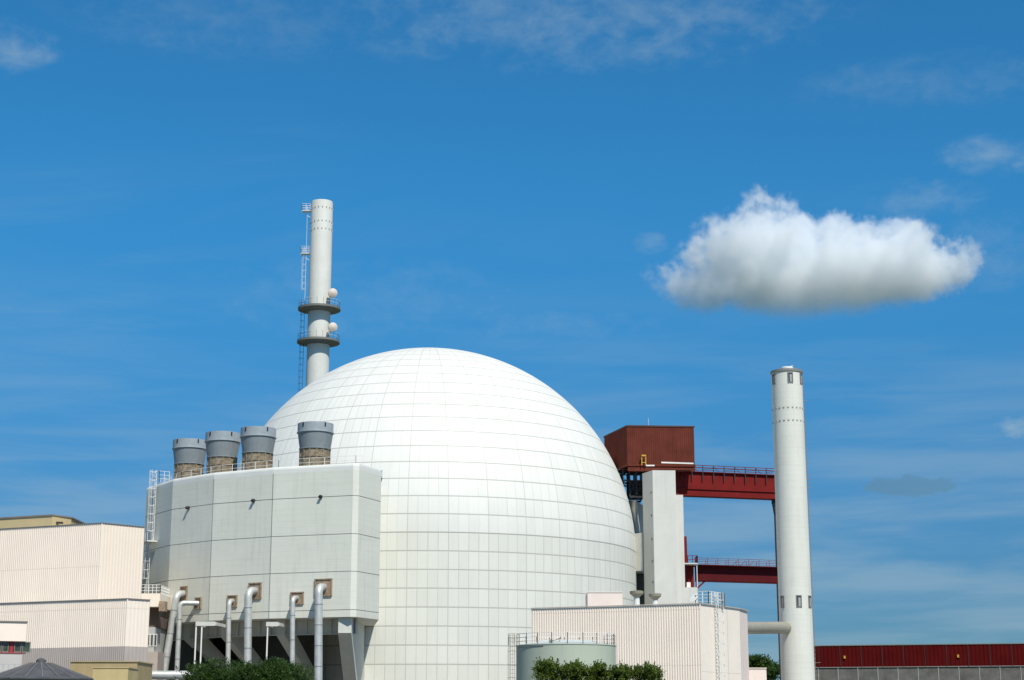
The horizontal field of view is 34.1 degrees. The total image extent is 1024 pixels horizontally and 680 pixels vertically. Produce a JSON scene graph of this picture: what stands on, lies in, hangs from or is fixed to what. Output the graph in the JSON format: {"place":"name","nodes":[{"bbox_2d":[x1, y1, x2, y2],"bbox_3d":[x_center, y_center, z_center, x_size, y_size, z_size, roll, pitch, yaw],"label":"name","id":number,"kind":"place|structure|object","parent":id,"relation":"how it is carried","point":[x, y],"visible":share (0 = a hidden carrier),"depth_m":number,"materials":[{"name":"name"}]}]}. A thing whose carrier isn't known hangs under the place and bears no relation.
{"place":"outdoors","nodes":[
{"label":"outdoors","id":0,"kind":"place"},
{"bbox_2d":[0,522,144,602],"bbox_3d":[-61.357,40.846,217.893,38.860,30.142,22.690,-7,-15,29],"label":"cream hall","id":1,"kind":"structure","parent":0,"point":[88,561],"depth_m":206.80,"materials":[{"name":"painted corrugated metal cladding"},{"name":"gravel"}]},
{"bbox_2d":[0,598,150,668],"bbox_3d":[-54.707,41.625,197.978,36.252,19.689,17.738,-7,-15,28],"label":"cream hall","id":2,"kind":"structure","parent":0,"point":[63,633],"depth_m":187.87,"materials":[{"name":"painted corrugated metal cladding"},{"name":"gravel"}]},
{"bbox_2d":[152,671,190,679],"bbox_3d":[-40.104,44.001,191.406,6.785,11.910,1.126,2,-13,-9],"label":"ground pipe","id":3,"kind":"object","parent":2,"relation":"attached to","point":[164,675],"visible":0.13,"depth_m":192.29,"materials":[{"name":"metal"}]},
{"bbox_2d":[70,661,153,679],"bbox_3d":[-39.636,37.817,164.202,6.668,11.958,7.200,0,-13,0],"label":"ochre building","id":4,"kind":"structure","parent":0,"point":[144,670],"depth_m":162.06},
{"bbox_2d":[92,667,138,679],"bbox_3d":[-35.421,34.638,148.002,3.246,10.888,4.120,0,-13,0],"label":"ochre shed","id":5,"kind":"structure","parent":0,"point":[114,673],"depth_m":147.19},
{"bbox_2d":[0,0,1023,679],"label":"sky","id":6,"kind":"structure","parent":0,"point":[641,210],"materials":[{"name":"blue"}]},
{"bbox_2d":[531,592,748,679],"bbox_3d":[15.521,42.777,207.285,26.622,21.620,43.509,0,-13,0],"label":"cream hall","id":7,"kind":"structure","parent":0,"point":[677,642],"depth_m":190.66,"materials":[{"name":"painted corrugated metal cladding"},{"name":"gravel"}]},
{"bbox_2d":[629,590,643,604],"bbox_3d":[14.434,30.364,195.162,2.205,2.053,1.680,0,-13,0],"label":"mushroom vent","id":8,"kind":"object","parent":7,"relation":"on","point":[636,594],"visible":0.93,"depth_m":194.81,"materials":[{"name":"white metal"}]},
{"bbox_2d":[649,593,660,603],"bbox_3d":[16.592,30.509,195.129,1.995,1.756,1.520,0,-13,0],"label":"mushroom vent","id":9,"kind":"object","parent":7,"relation":"on","point":[654,597],"visible":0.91,"depth_m":194.80,"materials":[{"name":"white metal"}]},
{"bbox_2d":[690,593,697,602],"bbox_3d":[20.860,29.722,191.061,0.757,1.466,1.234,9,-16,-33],"label":"satellite dish","id":10,"kind":"object","parent":7,"relation":"on","point":[693,597],"visible":0.98,"depth_m":191.11,"materials":[{"name":"white paint"}]},
{"bbox_2d":[696,591,725,679],"bbox_3d":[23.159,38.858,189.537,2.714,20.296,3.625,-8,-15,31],"label":"access ladder","id":11,"kind":"object","parent":7,"relation":"attached to","point":[717,602],"visible":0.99,"depth_m":190.52,"materials":[{"name":"grey metal"}]},
{"bbox_2d":[748,622,791,633],"bbox_3d":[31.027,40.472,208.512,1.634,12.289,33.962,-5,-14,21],"label":"round duct","id":12,"kind":"object","parent":7,"relation":"attached to","point":[769,627],"visible":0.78,"depth_m":212.23,"materials":[{"name":"white metal"}]},
{"bbox_2d":[814,643,1023,679],"bbox_3d":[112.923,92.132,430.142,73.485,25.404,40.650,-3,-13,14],"label":"red warehouse","id":13,"kind":"structure","parent":0,"point":[977,661],"depth_m":414.75,"materials":[{"name":"metal"}]},
{"bbox_3d":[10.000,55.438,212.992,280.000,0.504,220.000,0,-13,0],"label":"yard pavement","id":14,"kind":"structure","parent":0,"visible":0},
{"bbox_2d":[0,621,30,670],"bbox_3d":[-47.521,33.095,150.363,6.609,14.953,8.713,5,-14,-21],"label":"office annex","id":15,"kind":"object","parent":14,"relation":"on","point":[14,645],"visible":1,"depth_m":148.43,"materials":[{"name":"metal"}]},
{"bbox_2d":[2,641,8,651],"bbox_3d":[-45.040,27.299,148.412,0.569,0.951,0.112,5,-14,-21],"label":"window","id":16,"kind":"structure","parent":15,"relation":"in","point":[5,648],"depth_m":148.41,"materials":[{"name":"green glass"}]},
{"bbox_2d":[9,641,13,651],"bbox_3d":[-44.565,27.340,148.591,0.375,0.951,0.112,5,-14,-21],"label":"window","id":17,"kind":"structure","parent":15,"relation":"in","point":[11,648],"depth_m":148.59,"materials":[{"name":"red"}]},
{"bbox_2d":[14,642,21,651],"bbox_3d":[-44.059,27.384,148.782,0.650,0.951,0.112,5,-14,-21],"label":"window","id":18,"kind":"structure","parent":15,"relation":"in","point":[17,645],"depth_m":148.77,"materials":[{"name":"green glass"}]},
{"bbox_2d":[22,642,30,652],"bbox_3d":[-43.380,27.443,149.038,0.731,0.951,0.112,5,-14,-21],"label":"window","id":19,"kind":"structure","parent":15,"relation":"in","point":[26,646],"depth_m":149.02,"materials":[{"name":"green glass"}]},
{"bbox_2d":[0,514,83,527],"bbox_3d":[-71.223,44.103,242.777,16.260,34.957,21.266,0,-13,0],"label":"tan plant room","id":20,"kind":"object","parent":14,"relation":"on","point":[29,521],"visible":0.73,"depth_m":238.07,"materials":[{"name":"metal"}]},
{"bbox_2d":[0,658,93,679],"bbox_3d":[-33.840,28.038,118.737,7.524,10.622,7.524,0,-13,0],"label":"covered tank","id":21,"kind":"object","parent":14,"relation":"on","point":[40,669],"visible":1,"depth_m":117.63,"materials":[{"name":"grey metal"}]},
{"bbox_2d":[141,584,171,679],"bbox_3d":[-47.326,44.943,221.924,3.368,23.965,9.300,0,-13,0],"label":"link building","id":22,"kind":"structure","parent":14,"relation":"on","point":[160,606],"depth_m":220.44,"materials":[{"name":"white paint"}]},
{"bbox_2d":[150,634,153,645],"bbox_3d":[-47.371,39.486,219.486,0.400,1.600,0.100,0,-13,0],"label":"window","id":23,"kind":"structure","parent":22,"relation":"in","point":[152,635],"depth_m":219.44,"materials":[{"name":"white paint"}]},
{"bbox_2d":[154,634,156,645],"bbox_3d":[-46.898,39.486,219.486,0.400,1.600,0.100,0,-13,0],"label":"window","id":24,"kind":"structure","parent":22,"relation":"in","point":[155,635],"depth_m":219.44,"materials":[{"name":"white paint"}]},
{"bbox_2d":[194,621,225,663],"bbox_3d":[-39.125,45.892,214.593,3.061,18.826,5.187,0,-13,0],"label":"pipe frame","id":25,"kind":"object","parent":14,"relation":"on","point":[202,624],"visible":1,"depth_m":214.09,"materials":[{"name":"metal"}]},
{"bbox_2d":[170,656,262,679],"bbox_3d":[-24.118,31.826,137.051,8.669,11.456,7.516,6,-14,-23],"label":"broadleaf tree","id":26,"kind":"object","parent":14,"relation":"on","point":[200,672],"visible":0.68,"depth_m":136.21,"materials":[{"name":"green plant"}]},
{"bbox_2d":[142,455,382,679],"bbox_3d":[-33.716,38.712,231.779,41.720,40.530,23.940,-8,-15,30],"label":"annex building","id":27,"kind":"structure","parent":14,"relation":"on","point":[188,519],"depth_m":221.37,"materials":[{"name":"paint"}]},
{"bbox_2d":[142,470,169,592],"bbox_3d":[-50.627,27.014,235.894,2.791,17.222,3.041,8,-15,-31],"label":"caged ladder","id":28,"kind":"object","parent":27,"relation":"attached to","point":[148,522],"visible":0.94,"depth_m":235.75,"materials":[{"name":"grey metal"}]},
{"bbox_2d":[164,586,187,679],"bbox_3d":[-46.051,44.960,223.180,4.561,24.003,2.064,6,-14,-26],"label":"steam pipe","id":29,"kind":"object","parent":27,"relation":"attached to","point":[180,595],"visible":0.98,"depth_m":224.15,"materials":[{"name":"metal"}]},
{"bbox_2d":[174,597,201,679],"bbox_3d":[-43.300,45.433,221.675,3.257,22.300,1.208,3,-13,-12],"label":"steam pipe","id":30,"kind":"object","parent":27,"relation":"attached to","point":[197,603],"visible":0.93,"depth_m":222.72,"materials":[{"name":"metal"}]},
{"bbox_2d":[172,438,205,478],"bbox_3d":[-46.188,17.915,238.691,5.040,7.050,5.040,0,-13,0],"label":"ventilation outlet","id":31,"kind":"object","parent":27,"relation":"on","point":[189,454],"visible":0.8,"depth_m":237.07,"materials":[{"name":"metal"}]},
{"bbox_2d":[204,431,240,482],"bbox_3d":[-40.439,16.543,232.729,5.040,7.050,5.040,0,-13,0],"label":"ventilation outlet","id":32,"kind":"object","parent":27,"relation":"on","point":[222,448],"visible":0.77,"depth_m":231.10,"materials":[{"name":"metal"}]},
{"bbox_2d":[225,595,237,668],"bbox_3d":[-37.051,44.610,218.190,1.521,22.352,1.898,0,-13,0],"label":"steam pipe","id":33,"kind":"object","parent":27,"relation":"attached to","point":[232,600],"visible":0.84,"depth_m":219.07,"materials":[{"name":"metal"}]},
{"bbox_2d":[244,582,261,663],"bbox_3d":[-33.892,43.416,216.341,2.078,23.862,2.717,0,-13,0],"label":"steam pipe","id":34,"kind":"object","parent":27,"relation":"attached to","point":[253,590],"visible":0.88,"depth_m":216.90,"materials":[{"name":"metal"}]},
{"bbox_2d":[240,426,276,469],"bbox_3d":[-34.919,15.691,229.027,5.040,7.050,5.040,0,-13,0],"label":"ventilation outlet","id":35,"kind":"object","parent":27,"relation":"on","point":[257,443],"visible":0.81,"depth_m":227.40,"materials":[{"name":"metal"}]},
{"bbox_2d":[290,592,303,665],"bbox_3d":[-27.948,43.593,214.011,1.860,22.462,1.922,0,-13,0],"label":"steam pipe","id":36,"kind":"object","parent":27,"relation":"attached to","point":[296,597],"visible":0.88,"depth_m":214.96,"materials":[{"name":"metal"}]},
{"bbox_2d":[297,421,333,465],"bbox_3d":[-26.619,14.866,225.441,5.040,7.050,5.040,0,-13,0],"label":"ventilation outlet","id":37,"kind":"object","parent":27,"relation":"on","point":[315,439],"visible":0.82,"depth_m":223.81,"materials":[{"name":"metal"}]},
{"bbox_2d":[314,578,332,679],"bbox_3d":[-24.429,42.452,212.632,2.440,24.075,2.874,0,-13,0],"label":"steam pipe","id":38,"kind":"object","parent":27,"relation":"attached to","point":[322,587],"visible":1,"depth_m":212.90,"materials":[{"name":"metal"}]},
{"bbox_2d":[223,656,315,679],"bbox_3d":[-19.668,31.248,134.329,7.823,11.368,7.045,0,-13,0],"label":"broadleaf tree","id":39,"kind":"object","parent":14,"relation":"on","point":[276,669],"visible":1,"depth_m":134.05,"materials":[{"name":"green plant"}]},
{"bbox_2d":[266,622,287,656],"bbox_3d":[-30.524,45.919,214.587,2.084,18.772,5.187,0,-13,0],"label":"pipe frame","id":40,"kind":"object","parent":14,"relation":"on","point":[271,624],"visible":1,"depth_m":214.09,"materials":[{"name":"metal"}]},
{"bbox_2d":[297,199,340,390],"bbox_3d":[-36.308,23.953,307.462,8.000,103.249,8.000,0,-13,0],"label":"exhaust stack","id":41,"kind":"object","parent":14,"relation":"on","point":[319,309],"visible":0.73,"depth_m":313.18,"materials":[{"name":"paint"}]},
{"bbox_2d":[228,348,636,679],"bbox_3d":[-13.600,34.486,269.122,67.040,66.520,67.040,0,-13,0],"label":"reactor building","id":42,"kind":"structure","parent":14,"relation":"on","point":[505,507],"depth_m":242.33,"materials":[{"name":"white metal"}]},
{"bbox_2d":[617,468,643,502],"bbox_3d":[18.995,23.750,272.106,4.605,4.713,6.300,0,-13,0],"label":"support lattice","id":43,"kind":"object","parent":42,"relation":"attached to","point":[634,487],"visible":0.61,"depth_m":271.62,"materials":[{"name":"metal"}]},
{"bbox_2d":[530,656,566,679],"bbox_3d":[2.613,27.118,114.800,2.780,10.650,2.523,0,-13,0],"label":"young tree","id":44,"kind":"object","parent":14,"relation":"on","point":[546,669],"visible":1,"depth_m":115.46,"materials":[{"name":"green plant"}]},
{"bbox_2d":[508,632,615,679],"bbox_3d":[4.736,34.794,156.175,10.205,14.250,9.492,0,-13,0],"label":"storage tank","id":45,"kind":"object","parent":14,"relation":"on","point":[585,652],"visible":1,"depth_m":153.94,"materials":[{"name":"white metal"}]},
{"bbox_2d":[559,658,590,679],"bbox_3d":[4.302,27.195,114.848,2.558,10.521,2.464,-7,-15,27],"label":"young tree","id":46,"kind":"object","parent":14,"relation":"on","point":[576,669],"visible":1,"depth_m":115.30,"materials":[{"name":"green plant"}]},
{"bbox_2d":[581,659,611,679],"bbox_3d":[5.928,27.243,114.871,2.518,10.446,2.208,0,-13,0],"label":"young tree","id":47,"kind":"object","parent":14,"relation":"on","point":[597,671],"visible":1,"depth_m":115.40,"materials":[{"name":"green plant"}]},
{"bbox_2d":[604,660,636,679],"bbox_3d":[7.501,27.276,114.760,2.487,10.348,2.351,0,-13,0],"label":"young tree","id":48,"kind":"object","parent":14,"relation":"on","point":[622,672],"visible":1,"depth_m":115.36,"materials":[{"name":"green plant"}]},
{"bbox_2d":[629,500,644,605],"bbox_3d":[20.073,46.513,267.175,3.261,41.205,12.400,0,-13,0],"label":"stair block","id":49,"kind":"structure","parent":14,"relation":"on","point":[636,507],"depth_m":268.09,"materials":[{"name":"concrete"}]},
{"bbox_2d":[630,660,664,679],"bbox_3d":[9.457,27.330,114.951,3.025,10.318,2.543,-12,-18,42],"label":"young tree","id":50,"kind":"object","parent":14,"relation":"on","point":[651,672],"visible":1,"depth_m":115.35,"materials":[{"name":"green plant"}]},
{"bbox_2d":[642,470,685,605],"bbox_3d":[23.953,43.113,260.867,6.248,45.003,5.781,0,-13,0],"label":"lift tower","id":51,"kind":"structure","parent":14,"relation":"on","point":[663,539],"depth_m":261.51,"materials":[{"name":"concrete"}]},
{"bbox_2d":[603,418,695,475],"bbox_3d":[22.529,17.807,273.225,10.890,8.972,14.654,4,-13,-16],"label":"hoist house","id":52,"kind":"structure","parent":51,"relation":"on","point":[641,448],"depth_m":268.51,"materials":[{"name":"red metal"}]},
{"bbox_2d":[684,536,697,602],"bbox_3d":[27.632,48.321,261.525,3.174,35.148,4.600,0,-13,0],"label":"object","id":53,"kind":"structure","parent":14,"relation":"on","point":[690,589],"depth_m":263.40,"materials":[{"name":"metal"}]},
{"bbox_2d":[659,465,780,679],"bbox_3d":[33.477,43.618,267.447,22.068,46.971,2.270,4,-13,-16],"label":"gantry girder","id":54,"kind":"object","parent":14,"relation":"on","point":[722,485],"visible":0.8,"depth_m":271.72,"materials":[{"name":"red metal"}]},
{"bbox_2d":[694,558,777,587],"bbox_3d":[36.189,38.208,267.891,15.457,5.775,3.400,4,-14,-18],"label":"bridge","id":55,"kind":"structure","parent":54,"relation":"attached to","point":[728,573],"depth_m":267.33,"materials":[{"name":"red metal"}]},
{"bbox_2d":[749,668,766,679],"bbox_3d":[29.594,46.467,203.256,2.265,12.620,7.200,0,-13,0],"label":"hut","id":56,"kind":"object","parent":14,"relation":"on","point":[757,673],"visible":0.79,"depth_m":201.08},
{"bbox_2d":[749,653,776,674],"bbox_3d":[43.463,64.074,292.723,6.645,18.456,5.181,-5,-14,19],"label":"broadleaf tree","id":57,"kind":"object","parent":14,"relation":"on","point":[758,661],"visible":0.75,"depth_m":293.54,"materials":[{"name":"green plant"}]},
{"bbox_2d":[766,660,779,679],"bbox_3d":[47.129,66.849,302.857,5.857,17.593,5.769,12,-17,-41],"label":"broadleaf tree","id":58,"kind":"object","parent":14,"relation":"on","point":[773,675],"visible":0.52,"depth_m":303.42,"materials":[{"name":"green plant"}]},
{"bbox_2d":[770,366,820,679],"bbox_3d":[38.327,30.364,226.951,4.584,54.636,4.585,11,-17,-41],"label":"round tower","id":59,"kind":"structure","parent":14,"relation":"on","point":[797,643],"depth_m":226.46,"materials":[{"name":"concrete"}]},
{"bbox_2d":[772,373,775,384],"bbox_3d":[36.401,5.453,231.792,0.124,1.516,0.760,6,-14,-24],"label":"window","id":60,"kind":"structure","parent":59,"relation":"in","point":[773,375],"depth_m":231.77,"materials":[{"name":"grey glass"}]},
{"bbox_2d":[780,596,784,607],"bbox_3d":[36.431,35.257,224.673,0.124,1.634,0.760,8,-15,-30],"label":"window","id":61,"kind":"structure","parent":59,"relation":"in","point":[782,602],"depth_m":224.64,"materials":[{"name":"grey glass"}]},
{"bbox_2d":[787,372,792,382],"bbox_3d":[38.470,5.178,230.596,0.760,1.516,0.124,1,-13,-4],"label":"window","id":62,"kind":"structure","parent":59,"relation":"in","point":[790,374],"depth_m":230.59,"materials":[{"name":"grey glass"}]},
{"bbox_2d":[796,595,801,606],"bbox_3d":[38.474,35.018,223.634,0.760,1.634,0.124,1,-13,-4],"label":"window","id":63,"kind":"structure","parent":59,"relation":"in","point":[798,597],"depth_m":223.60,"materials":[{"name":"grey glass"}]},
{"bbox_2d":[808,595,811,607],"bbox_3d":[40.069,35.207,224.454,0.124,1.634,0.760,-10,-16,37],"label":"window","id":64,"kind":"structure","parent":59,"relation":"in","point":[809,597],"depth_m":224.37,"materials":[{"name":"grey glass"}]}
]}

